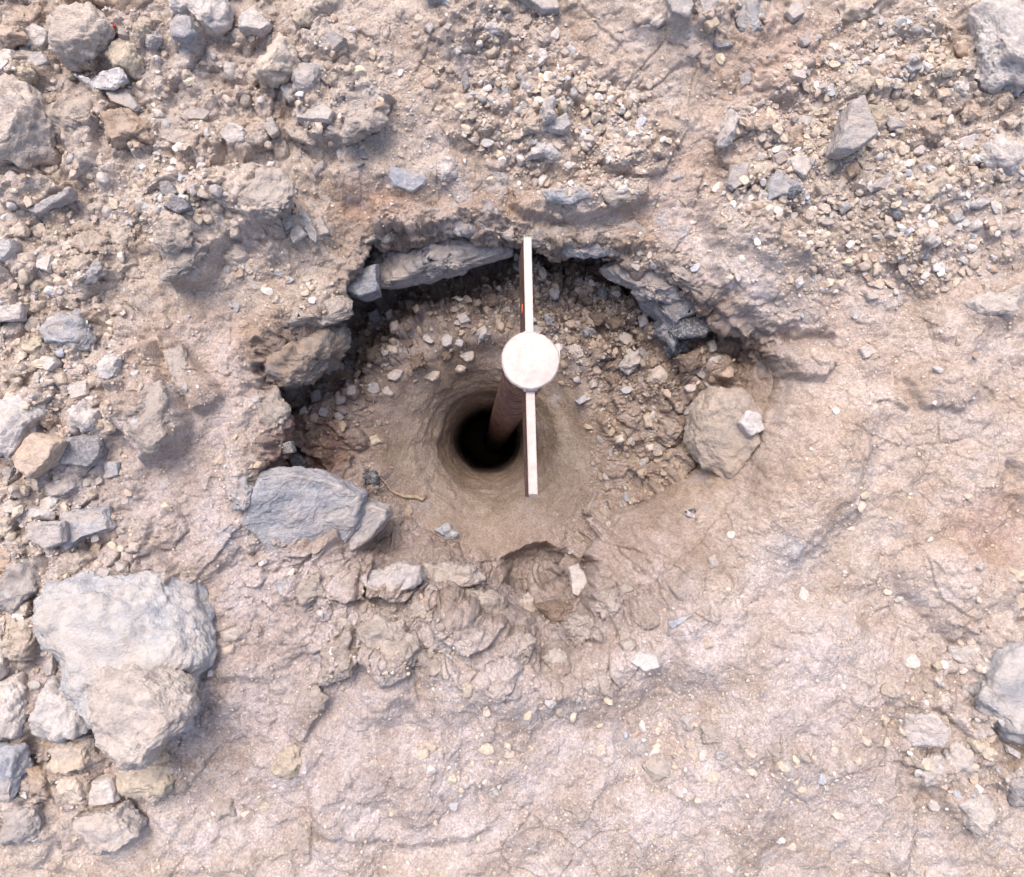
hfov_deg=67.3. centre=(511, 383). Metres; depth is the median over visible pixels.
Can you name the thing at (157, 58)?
pebble
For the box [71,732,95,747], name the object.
stone
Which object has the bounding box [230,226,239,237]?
stone
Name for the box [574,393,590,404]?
stone
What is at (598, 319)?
stone
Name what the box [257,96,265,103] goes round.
pebble
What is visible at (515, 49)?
pebble
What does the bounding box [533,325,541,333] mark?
stone
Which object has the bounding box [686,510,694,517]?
pebble
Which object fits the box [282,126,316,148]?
rock
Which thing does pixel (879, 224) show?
stone
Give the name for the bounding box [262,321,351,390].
rock
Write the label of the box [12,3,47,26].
stone
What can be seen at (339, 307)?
crust piece
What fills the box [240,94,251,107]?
stone
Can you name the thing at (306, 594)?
crust piece
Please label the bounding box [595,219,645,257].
crust piece
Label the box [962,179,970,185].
pebble
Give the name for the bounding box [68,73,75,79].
pebble
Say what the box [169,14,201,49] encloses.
stone
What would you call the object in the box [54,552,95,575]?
stone
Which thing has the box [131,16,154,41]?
stone
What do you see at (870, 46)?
stone
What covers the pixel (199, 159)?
pebble
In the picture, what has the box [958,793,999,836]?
rock
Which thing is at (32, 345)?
stone
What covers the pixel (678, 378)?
stone
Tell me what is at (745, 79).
stone
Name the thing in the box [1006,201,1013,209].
pebble
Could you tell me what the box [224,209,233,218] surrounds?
stone
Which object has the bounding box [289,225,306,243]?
stone flake
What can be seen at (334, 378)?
stone
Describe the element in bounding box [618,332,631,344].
stone
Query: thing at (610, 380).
stone
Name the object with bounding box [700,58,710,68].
stone
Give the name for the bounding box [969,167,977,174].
pebble
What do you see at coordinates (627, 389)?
pebble
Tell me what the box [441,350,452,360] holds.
stone
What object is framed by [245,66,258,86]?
stone
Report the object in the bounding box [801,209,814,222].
stone
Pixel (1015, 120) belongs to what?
stone
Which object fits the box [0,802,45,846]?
rock
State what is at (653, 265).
stone
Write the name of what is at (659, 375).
stone
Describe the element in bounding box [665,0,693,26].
rock
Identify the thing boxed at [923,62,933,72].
stone
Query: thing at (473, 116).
stone
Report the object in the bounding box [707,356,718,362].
stone
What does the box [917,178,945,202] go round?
rock
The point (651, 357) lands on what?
stone
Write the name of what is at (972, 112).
stone
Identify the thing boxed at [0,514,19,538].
stone
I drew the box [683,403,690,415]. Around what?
stone
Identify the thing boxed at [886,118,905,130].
stone
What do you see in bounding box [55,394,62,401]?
pebble
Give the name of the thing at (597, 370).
pebble
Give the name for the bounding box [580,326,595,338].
stone
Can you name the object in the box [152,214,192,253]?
rock
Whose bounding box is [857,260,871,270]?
stone
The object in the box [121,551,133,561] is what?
stone
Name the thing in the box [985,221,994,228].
pebble
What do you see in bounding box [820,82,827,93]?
stone
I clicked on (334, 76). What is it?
pebble
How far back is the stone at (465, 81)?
1.54 m
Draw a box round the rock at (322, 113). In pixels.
[293,103,334,124]
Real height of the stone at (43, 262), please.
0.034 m
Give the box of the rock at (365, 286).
[347,264,381,301]
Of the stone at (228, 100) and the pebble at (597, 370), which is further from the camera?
the pebble at (597, 370)
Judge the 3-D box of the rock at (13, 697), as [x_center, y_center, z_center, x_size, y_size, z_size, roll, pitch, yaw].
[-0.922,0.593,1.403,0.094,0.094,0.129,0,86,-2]
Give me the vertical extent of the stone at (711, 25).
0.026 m
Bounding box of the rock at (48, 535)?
[27,520,69,549]
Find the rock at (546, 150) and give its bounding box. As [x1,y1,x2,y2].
[525,140,557,162]
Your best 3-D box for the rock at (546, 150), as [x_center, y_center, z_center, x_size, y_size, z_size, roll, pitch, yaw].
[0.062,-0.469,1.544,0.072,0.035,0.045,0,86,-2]
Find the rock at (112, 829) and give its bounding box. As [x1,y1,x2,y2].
[73,800,147,855]
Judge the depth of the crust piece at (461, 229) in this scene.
1.59 m
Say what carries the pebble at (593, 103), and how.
on the ground
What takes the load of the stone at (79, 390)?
on the ground
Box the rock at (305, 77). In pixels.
[290,62,321,95]
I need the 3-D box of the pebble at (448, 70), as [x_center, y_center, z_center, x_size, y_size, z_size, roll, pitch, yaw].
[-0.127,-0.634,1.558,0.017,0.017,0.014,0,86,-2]
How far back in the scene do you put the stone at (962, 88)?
1.51 m
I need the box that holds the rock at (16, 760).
[0,741,34,801]
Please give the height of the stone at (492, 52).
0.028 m
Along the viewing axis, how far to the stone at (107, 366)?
1.40 m
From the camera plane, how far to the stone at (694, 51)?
1.53 m
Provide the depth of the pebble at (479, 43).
1.51 m
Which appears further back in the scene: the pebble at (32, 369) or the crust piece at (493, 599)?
the crust piece at (493, 599)
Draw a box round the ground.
[0,0,1023,876]
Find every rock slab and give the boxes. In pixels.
[370,236,513,289]
[668,316,710,339]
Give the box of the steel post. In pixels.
[484,237,559,496]
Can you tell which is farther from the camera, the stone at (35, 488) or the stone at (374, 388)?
the stone at (374, 388)
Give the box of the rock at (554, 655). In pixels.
[542,648,566,666]
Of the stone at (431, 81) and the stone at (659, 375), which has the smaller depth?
the stone at (431, 81)
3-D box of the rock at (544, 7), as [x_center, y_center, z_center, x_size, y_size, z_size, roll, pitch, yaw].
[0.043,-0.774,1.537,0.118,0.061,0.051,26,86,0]
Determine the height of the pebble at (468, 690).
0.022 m
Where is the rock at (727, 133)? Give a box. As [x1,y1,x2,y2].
[715,109,739,148]
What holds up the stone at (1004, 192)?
on the ground
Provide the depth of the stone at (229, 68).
1.51 m
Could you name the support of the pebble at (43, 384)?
on the ground
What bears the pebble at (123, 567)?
on the ground
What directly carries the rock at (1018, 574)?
on the ground
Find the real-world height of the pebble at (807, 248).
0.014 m
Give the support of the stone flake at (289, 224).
on the ground
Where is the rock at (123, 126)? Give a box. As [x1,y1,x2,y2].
[99,107,154,149]
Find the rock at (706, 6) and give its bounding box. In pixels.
[696,0,718,12]
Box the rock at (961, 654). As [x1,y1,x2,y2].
[947,643,978,663]
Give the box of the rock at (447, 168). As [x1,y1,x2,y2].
[436,156,458,181]
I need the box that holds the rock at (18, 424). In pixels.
[0,393,46,459]
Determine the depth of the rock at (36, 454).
1.38 m
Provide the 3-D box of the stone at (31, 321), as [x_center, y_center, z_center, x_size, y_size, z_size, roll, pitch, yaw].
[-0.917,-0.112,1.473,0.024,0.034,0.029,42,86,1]
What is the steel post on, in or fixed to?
on the ground
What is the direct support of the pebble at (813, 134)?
on the ground
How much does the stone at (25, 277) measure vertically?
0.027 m
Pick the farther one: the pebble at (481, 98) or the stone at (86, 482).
the pebble at (481, 98)
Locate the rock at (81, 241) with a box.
[67,229,109,252]
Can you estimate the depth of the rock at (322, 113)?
1.48 m
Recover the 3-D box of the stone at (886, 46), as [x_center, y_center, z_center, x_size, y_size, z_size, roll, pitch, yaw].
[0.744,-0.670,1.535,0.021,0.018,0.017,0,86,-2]
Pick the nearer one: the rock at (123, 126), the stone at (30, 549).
the stone at (30, 549)
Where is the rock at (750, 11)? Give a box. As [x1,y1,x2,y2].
[735,0,765,33]
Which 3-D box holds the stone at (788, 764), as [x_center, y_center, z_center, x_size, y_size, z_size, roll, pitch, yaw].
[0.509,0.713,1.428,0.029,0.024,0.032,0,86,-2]
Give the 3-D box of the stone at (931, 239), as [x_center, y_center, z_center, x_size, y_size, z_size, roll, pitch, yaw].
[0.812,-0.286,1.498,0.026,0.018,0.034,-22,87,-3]
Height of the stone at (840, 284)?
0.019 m
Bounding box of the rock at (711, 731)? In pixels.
[699,720,721,743]
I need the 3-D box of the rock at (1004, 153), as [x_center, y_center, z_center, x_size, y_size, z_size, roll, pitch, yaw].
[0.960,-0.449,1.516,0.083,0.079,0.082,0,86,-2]
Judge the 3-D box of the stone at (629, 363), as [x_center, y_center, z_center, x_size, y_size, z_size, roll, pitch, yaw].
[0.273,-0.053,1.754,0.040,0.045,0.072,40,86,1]
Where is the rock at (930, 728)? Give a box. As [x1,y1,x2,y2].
[901,710,949,747]
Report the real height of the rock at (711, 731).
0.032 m
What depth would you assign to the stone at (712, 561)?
1.52 m
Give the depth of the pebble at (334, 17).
1.52 m
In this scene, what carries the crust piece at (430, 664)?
on the ground
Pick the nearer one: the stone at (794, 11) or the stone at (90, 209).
the stone at (90, 209)
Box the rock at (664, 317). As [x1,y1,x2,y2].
[630,291,696,351]
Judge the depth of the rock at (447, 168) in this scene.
1.57 m
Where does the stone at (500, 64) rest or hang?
on the ground
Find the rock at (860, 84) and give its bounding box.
[842,74,874,98]
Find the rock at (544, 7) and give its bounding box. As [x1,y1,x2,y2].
[518,0,559,15]
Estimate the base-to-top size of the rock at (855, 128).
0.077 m
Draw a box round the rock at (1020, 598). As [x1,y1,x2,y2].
[1017,593,1023,609]
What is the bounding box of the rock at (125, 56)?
[104,38,144,79]
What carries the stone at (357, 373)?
on the ground
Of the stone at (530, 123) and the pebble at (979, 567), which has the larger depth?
the stone at (530, 123)
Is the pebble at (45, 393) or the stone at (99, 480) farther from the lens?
the stone at (99, 480)
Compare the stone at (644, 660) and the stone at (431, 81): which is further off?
the stone at (431, 81)
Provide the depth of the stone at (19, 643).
1.39 m
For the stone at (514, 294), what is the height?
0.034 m
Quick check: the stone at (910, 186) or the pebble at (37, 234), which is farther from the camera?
the stone at (910, 186)
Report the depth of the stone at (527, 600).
1.68 m
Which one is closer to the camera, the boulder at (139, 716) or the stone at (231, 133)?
the boulder at (139, 716)
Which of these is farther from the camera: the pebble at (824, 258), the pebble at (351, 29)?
the pebble at (824, 258)
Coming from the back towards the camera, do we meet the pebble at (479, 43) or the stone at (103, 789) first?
the pebble at (479, 43)
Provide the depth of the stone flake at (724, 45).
1.54 m
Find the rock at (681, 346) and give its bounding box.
[663,339,688,356]
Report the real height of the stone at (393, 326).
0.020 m
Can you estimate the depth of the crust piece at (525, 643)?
1.46 m
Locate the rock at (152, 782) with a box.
[115,751,177,803]
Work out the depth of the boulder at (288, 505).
1.49 m
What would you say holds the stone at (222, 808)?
on the ground
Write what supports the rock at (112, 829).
on the ground
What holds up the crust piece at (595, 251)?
on the ground
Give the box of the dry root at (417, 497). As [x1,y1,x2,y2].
[378,472,426,501]
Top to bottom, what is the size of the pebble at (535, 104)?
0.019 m
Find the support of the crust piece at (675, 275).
on the rock ledge
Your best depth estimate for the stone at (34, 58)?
1.47 m
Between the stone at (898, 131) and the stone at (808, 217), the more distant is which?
the stone at (808, 217)
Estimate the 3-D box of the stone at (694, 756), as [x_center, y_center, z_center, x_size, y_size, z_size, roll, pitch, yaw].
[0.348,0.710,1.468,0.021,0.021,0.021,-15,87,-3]
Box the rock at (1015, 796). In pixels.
[1005,768,1023,806]
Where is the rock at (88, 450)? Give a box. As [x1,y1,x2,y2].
[60,433,107,466]
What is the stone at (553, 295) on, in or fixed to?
on the ground
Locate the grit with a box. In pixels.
[0,0,1023,876]
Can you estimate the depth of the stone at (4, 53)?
1.45 m
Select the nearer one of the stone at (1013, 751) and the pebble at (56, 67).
the stone at (1013, 751)
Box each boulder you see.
[0,73,61,169]
[31,570,217,732]
[45,1,116,72]
[64,0,153,13]
[89,660,201,770]
[242,466,367,560]
[683,386,762,479]
[965,0,1023,96]
[969,636,1023,744]
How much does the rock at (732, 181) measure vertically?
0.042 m
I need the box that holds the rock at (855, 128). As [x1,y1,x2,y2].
[825,95,878,159]
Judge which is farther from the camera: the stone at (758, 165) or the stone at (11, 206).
the stone at (758, 165)
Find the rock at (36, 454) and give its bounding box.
[11,432,69,477]
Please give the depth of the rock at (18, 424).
1.40 m
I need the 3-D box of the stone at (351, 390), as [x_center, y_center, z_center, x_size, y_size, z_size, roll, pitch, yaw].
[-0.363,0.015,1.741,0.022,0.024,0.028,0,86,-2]
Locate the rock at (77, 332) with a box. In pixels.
[39,311,96,350]
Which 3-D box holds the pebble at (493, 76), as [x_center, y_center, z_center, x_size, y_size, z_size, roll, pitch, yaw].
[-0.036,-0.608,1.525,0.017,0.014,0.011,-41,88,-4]
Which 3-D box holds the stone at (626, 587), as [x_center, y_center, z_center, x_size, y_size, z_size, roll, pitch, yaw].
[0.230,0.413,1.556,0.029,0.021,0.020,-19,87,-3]
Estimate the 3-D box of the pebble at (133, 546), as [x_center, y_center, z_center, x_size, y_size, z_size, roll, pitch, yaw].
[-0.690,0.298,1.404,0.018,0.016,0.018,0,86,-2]
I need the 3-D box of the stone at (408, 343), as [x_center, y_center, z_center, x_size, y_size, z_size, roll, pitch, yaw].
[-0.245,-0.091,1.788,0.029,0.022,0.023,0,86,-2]
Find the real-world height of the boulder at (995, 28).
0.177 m
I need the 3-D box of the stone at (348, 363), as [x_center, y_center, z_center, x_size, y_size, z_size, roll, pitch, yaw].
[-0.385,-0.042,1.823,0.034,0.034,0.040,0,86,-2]
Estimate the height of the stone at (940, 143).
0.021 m
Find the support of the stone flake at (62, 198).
on the ground
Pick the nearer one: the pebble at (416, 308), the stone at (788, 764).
the stone at (788, 764)
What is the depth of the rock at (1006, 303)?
1.51 m
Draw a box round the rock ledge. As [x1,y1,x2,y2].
[599,261,686,304]
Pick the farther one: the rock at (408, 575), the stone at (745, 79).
the stone at (745, 79)
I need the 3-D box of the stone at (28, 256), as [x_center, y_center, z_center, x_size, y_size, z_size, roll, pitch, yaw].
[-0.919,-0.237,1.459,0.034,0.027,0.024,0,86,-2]
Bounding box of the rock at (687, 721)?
[679,713,697,730]
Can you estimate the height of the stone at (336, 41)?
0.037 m
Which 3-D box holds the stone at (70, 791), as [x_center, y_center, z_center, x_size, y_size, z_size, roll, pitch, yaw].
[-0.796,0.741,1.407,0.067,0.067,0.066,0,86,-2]
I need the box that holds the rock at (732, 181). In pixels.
[724,162,748,191]
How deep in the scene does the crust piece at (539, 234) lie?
1.58 m
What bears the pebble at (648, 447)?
on the ground
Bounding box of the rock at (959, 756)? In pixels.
[941,740,978,774]
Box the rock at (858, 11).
[838,0,879,23]
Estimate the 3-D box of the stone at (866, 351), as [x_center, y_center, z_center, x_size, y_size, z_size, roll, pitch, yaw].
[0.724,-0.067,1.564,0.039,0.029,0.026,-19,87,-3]
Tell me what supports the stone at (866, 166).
on the ground
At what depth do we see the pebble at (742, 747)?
1.43 m
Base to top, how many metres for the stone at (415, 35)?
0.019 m
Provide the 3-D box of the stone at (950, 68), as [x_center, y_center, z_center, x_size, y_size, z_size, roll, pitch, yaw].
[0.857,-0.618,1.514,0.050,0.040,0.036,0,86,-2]
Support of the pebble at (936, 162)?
on the ground
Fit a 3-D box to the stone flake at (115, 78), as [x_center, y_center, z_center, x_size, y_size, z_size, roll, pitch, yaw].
[-0.785,-0.579,1.467,0.105,0.030,0.040,0,86,-2]
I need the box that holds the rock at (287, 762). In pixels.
[271,742,302,781]
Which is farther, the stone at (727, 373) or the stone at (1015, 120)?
the stone at (727, 373)
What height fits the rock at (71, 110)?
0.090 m
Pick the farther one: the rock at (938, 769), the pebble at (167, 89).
the pebble at (167, 89)
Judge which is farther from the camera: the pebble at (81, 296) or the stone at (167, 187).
the pebble at (81, 296)
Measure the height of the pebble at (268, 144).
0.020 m
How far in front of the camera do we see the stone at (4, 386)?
1.44 m
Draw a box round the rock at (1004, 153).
[979,133,1023,175]
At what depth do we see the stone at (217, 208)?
1.44 m
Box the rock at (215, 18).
[168,0,235,38]
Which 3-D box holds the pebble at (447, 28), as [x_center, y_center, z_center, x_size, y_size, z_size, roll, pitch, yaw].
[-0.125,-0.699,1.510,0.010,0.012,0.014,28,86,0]
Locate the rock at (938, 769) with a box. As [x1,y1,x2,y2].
[918,751,946,786]
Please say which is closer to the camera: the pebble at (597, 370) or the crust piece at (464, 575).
the crust piece at (464, 575)
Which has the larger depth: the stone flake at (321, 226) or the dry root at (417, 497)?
the dry root at (417, 497)
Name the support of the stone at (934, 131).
on the ground
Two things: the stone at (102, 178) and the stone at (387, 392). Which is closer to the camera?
the stone at (102, 178)
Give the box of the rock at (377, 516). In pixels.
[349,497,392,551]
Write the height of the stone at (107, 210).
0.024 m
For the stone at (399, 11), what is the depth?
1.53 m
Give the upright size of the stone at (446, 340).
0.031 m
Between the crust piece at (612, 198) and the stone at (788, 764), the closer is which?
the stone at (788, 764)
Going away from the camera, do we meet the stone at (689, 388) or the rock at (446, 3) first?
the rock at (446, 3)
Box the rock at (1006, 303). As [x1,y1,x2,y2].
[962,285,1023,320]
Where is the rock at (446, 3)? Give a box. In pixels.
[427,0,451,7]
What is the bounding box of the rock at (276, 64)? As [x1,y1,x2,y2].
[251,32,300,88]
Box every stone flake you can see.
[29,186,77,216]
[73,67,128,90]
[103,88,143,113]
[156,116,194,143]
[284,211,293,229]
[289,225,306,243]
[299,210,317,243]
[314,215,329,235]
[352,158,364,167]
[357,150,367,158]
[668,614,692,628]
[713,40,733,49]
[956,133,978,149]
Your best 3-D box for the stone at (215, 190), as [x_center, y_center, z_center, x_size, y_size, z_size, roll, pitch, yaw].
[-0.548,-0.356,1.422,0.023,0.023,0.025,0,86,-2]
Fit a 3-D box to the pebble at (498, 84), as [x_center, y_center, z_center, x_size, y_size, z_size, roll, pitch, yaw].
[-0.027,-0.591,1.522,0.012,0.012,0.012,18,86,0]
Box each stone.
[0,24,28,48]
[0,49,15,75]
[0,239,21,262]
[0,303,28,322]
[0,322,5,350]
[0,379,8,391]
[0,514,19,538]
[0,547,10,573]
[0,617,39,661]
[0,636,8,679]
[1,466,14,479]
[2,499,13,512]
[4,170,15,177]
[5,213,12,221]
[6,201,18,210]
[9,221,30,237]
[11,364,26,371]
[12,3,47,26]
[12,62,38,84]
[14,600,30,615]
[17,252,36,262]
[17,286,25,297]
[18,268,33,284]
[19,50,53,66]
[21,336,43,354]
[23,23,48,50]
[23,506,55,520]
[24,316,41,332]
[26,544,37,553]
[26,763,51,797]
[30,301,45,312]
[31,484,40,491]
[33,372,40,380]
[36,255,54,272]
[38,496,56,511]
[39,405,58,430]
[42,356,62,371]
[44,166,56,174]
[44,474,82,500]
[44,655,57,676]
[45,275,54,285]
[46,734,98,774]
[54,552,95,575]
[56,772,89,805]
[66,253,96,273]
[66,399,102,433]
[67,380,91,398]
[68,170,78,179]
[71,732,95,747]
[74,365,87,373]
[82,478,91,486]
[84,257,107,283]
[86,202,95,213]
[88,773,120,805]
[90,350,100,356]
[91,296,99,303]
[95,476,103,485]
[96,154,107,167]
[96,171,108,185]
[96,355,121,379]
[97,418,116,434]
[97,567,109,576]
[102,205,114,217]
[103,461,120,477]
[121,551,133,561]
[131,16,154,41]
[135,195,143,213]
[141,196,154,221]
[145,29,163,50]
[152,108,166,118]
[159,180,178,195]
[163,194,192,214]
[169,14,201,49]
[176,107,210,121]
[179,47,187,54]
[203,214,213,223]
[209,184,222,197]
[210,797,236,820]
[211,203,223,212]
[219,122,245,147]
[220,626,245,641]
[222,94,234,106]
[223,62,237,81]
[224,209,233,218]
[230,28,239,38]
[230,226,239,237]
[238,7,272,38]
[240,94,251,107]
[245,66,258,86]
[259,0,264,7]
[262,116,279,138]
[275,580,288,595]
[278,441,296,454]
[280,82,296,102]
[289,453,307,466]
[290,4,315,30]
[299,406,308,414]
[303,430,319,440]
[309,413,318,422]
[313,160,326,175]
[315,1,324,9]
[318,407,328,416]
[320,30,347,52]
[321,369,342,388]
[324,60,333,70]
[334,391,345,404]
[334,412,344,420]
[337,46,347,57]
[342,358,355,369]
[347,384,355,395]
[349,53,355,60]
[353,369,361,377]
[359,75,370,86]
[364,328,371,336]
[364,345,380,362]
[367,309,381,323]
[367,382,380,393]
[371,21,380,28]
[381,336,387,341]
[382,386,393,396]
[383,25,390,38]
[386,344,398,353]
[387,368,403,380]
[389,320,398,333]
[395,6,404,18]
[401,340,412,346]
[403,321,411,332]
[410,352,427,370]
[411,31,419,38]
[414,14,422,22]
[422,75,440,88]
[423,334,434,343]
[423,371,440,381]
[434,522,460,539]
[441,334,452,347]
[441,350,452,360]
[455,338,463,347]
[455,365,465,372]
[457,313,470,323]
[460,351,474,362]
[461,71,469,92]
[469,109,477,121]
[475,325,490,342]
[483,18,500,36]
[484,45,499,59]
[487,293,499,306]
[488,683,506,700]
[492,0,511,12]
[496,319,504,333]
[497,60,503,68]
[509,26,518,37]
[509,288,519,300]
[515,71,531,89]
[518,14,532,27]
[519,592,536,611]
[521,107,540,135]
[532,284,538,292]
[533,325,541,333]
[535,599,572,623]
[537,48,547,61]
[540,95,556,125]
[543,313,552,326]
[547,113,570,135]
[549,270,562,284]
[549,287,559,300]
[560,46,568,57]
[563,262,578,276]
[563,802,590,823]
[565,319,574,329]
[567,0,577,8]
[568,289,578,298]
[568,344,584,356]
[568,564,586,595]
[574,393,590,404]
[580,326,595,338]
[581,296,593,306]
[586,264,598,275]
[589,378,597,388]
[592,311,607,326]
[596,669,613,698]
[598,284,608,300]
[603,361,611,369]
[604,376,615,384]
[607,315,624,332]
[612,347,618,355]
[617,349,641,375]
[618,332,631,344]
[619,582,633,592]
[620,637,636,651]
[624,297,636,309]
[631,650,659,670]
[632,13,641,25]
[638,314,648,327]
[645,79,652,90]
[646,365,671,385]
[648,354,655,361]
[649,639,660,650]
[650,15,664,27]
[650,261,656,269]
[663,389,670,398]
[673,350,703,373]
[673,375,680,385]
[677,417,685,427]
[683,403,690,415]
[684,384,696,392]
[684,739,695,748]
[686,43,701,58]
[689,751,698,760]
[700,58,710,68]
[703,17,719,34]
[705,376,716,384]
[707,339,716,352]
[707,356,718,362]
[707,555,718,568]
[714,748,728,759]
[720,366,733,379]
[736,760,747,769]
[737,410,764,437]
[738,70,750,86]
[747,188,757,201]
[752,114,775,134]
[754,163,762,169]
[767,741,783,762]
[771,149,786,164]
[780,759,793,776]
[783,2,804,22]
[785,124,803,148]
[786,154,812,179]
[789,67,806,83]
[795,275,803,288]
[796,749,811,763]
[797,34,811,47]
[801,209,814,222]
[813,100,820,108]
[814,183,831,195]
[819,148,826,155]
[819,160,837,175]
[819,217,833,225]
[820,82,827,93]
[824,48,834,60]
[834,279,846,289]
[835,178,846,190]
[838,57,846,63]
[838,200,851,214]
[842,160,861,182]
[844,758,856,772]
[848,39,857,50]
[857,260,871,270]
[858,344,875,358]
[861,162,872,170]
[862,736,872,746]
[864,194,873,200]
[864,291,878,300]
[866,44,874,50]
[866,169,892,191]
[868,104,888,125]
[874,219,884,229]
[880,683,896,697]
[882,43,890,50]
[884,228,895,237]
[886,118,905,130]
[888,196,908,219]
[892,165,900,174]
[893,128,904,134]
[894,153,900,160]
[895,99,908,111]
[900,62,923,73]
[901,89,910,96]
[901,755,913,765]
[903,180,918,193]
[903,652,919,668]
[909,23,924,36]
[913,145,925,155]
[914,223,923,229]
[916,111,925,120]
[920,118,946,142]
[920,162,931,172]
[921,684,934,694]
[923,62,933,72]
[923,227,937,245]
[925,798,939,811]
[935,60,961,77]
[936,88,951,100]
[936,137,949,147]
[941,225,957,239]
[942,107,951,116]
[945,208,964,222]
[952,77,969,97]
[953,39,968,58]
[955,192,964,199]
[960,104,982,123]
[966,734,998,761]
[969,219,982,231]
[970,195,993,208]
[998,187,1008,198]
[999,222,1006,232]
[1001,249,1011,260]
[1002,742,1020,758]
[1007,115,1019,128]
[1011,222,1022,230]
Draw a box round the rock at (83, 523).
[59,505,116,549]
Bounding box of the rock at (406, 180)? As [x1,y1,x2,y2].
[388,167,426,192]
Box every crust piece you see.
[126,380,174,456]
[131,292,155,318]
[158,239,210,281]
[163,344,190,401]
[230,475,253,511]
[236,167,296,221]
[257,385,290,446]
[287,295,353,327]
[287,572,329,611]
[315,625,357,686]
[331,606,352,637]
[338,91,389,144]
[356,614,424,667]
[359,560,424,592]
[364,229,396,243]
[409,598,429,621]
[417,649,446,678]
[422,561,486,587]
[433,220,475,237]
[465,584,508,613]
[474,221,514,241]
[511,628,536,658]
[521,223,579,253]
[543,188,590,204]
[561,243,607,259]
[561,612,593,645]
[593,588,621,618]
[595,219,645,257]
[602,187,643,208]
[653,252,701,294]
[719,301,801,313]
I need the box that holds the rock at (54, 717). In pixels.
[28,672,89,743]
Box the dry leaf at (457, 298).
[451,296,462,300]
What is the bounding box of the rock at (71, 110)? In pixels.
[44,91,101,137]
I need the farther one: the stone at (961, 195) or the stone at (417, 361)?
the stone at (417, 361)
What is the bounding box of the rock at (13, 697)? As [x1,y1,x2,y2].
[0,671,29,740]
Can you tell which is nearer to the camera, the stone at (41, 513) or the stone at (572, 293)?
the stone at (41, 513)
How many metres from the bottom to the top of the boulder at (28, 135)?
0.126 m
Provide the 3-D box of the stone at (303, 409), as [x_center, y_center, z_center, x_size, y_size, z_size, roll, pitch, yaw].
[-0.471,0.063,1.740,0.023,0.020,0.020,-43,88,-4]
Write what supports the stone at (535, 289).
on the ground
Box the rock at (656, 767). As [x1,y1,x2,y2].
[641,753,673,782]
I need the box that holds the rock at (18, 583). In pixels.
[0,558,48,613]
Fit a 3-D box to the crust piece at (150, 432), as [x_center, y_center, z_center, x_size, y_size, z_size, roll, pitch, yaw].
[-0.665,0.063,1.416,0.080,0.048,0.143,0,86,-2]
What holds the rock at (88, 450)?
on the ground
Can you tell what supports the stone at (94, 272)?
on the ground
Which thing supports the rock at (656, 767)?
on the ground
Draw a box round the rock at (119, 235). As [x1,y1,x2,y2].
[106,222,135,246]
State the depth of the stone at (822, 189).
1.53 m
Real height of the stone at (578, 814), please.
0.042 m
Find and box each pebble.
[0,284,7,290]
[8,486,18,494]
[12,377,22,384]
[16,208,25,215]
[19,485,29,495]
[28,366,37,371]
[32,231,42,238]
[40,381,48,387]
[42,391,54,396]
[50,79,56,84]
[53,64,59,71]
[53,372,68,386]
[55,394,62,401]
[57,288,64,294]
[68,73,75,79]
[76,292,86,300]
[87,492,97,498]
[114,561,129,572]
[117,26,129,39]
[128,542,139,551]
[150,11,163,23]
[152,151,160,156]
[153,55,160,62]
[160,50,168,57]
[164,86,170,92]
[168,74,173,81]
[183,58,190,67]
[187,184,197,196]
[195,157,203,163]
[210,53,216,60]
[221,644,234,654]
[232,42,240,47]
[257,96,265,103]
[264,140,272,149]
[310,390,321,401]
[328,140,333,146]
[330,14,337,22]
[331,72,337,81]
[343,66,352,74]
[348,26,356,32]
[365,469,380,486]
[369,434,382,445]
[384,309,393,320]
[412,304,419,312]
[423,22,433,33]
[444,24,450,30]
[445,67,452,74]
[454,47,460,55]
[463,683,473,697]
[475,39,482,46]
[477,95,486,102]
[490,74,497,79]
[495,82,501,87]
[512,46,518,53]
[531,100,539,109]
[555,88,561,97]
[557,96,567,114]
[572,376,580,383]
[589,99,596,106]
[592,365,601,374]
[602,344,608,350]
[614,434,623,443]
[620,386,632,394]
[622,96,633,108]
[637,376,643,385]
[643,414,652,427]
[645,443,652,452]
[685,508,695,513]
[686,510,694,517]
[739,742,749,754]
[755,99,764,108]
[802,106,809,112]
[803,244,810,251]
[809,266,816,274]
[810,131,817,138]
[821,255,827,261]
[841,226,851,232]
[855,189,863,195]
[872,201,878,207]
[875,153,882,159]
[887,29,894,36]
[890,88,901,98]
[922,91,927,97]
[932,159,941,167]
[932,365,943,373]
[932,661,943,671]
[936,675,944,686]
[941,692,949,702]
[950,176,957,184]
[959,668,967,673]
[961,582,972,588]
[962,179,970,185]
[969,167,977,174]
[975,563,982,570]
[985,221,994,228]
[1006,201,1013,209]
[1013,181,1021,188]
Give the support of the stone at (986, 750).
on the ground
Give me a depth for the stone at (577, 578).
1.65 m
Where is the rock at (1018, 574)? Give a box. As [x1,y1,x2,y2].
[1008,568,1023,583]
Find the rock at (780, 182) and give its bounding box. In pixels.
[766,169,804,200]
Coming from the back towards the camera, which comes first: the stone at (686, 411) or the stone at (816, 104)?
the stone at (686, 411)
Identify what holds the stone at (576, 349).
on the ground
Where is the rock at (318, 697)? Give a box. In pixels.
[307,685,328,713]
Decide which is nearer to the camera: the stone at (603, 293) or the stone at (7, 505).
the stone at (7, 505)
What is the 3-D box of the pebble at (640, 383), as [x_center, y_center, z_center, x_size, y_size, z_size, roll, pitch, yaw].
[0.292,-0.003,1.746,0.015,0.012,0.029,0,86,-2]
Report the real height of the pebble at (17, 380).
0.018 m

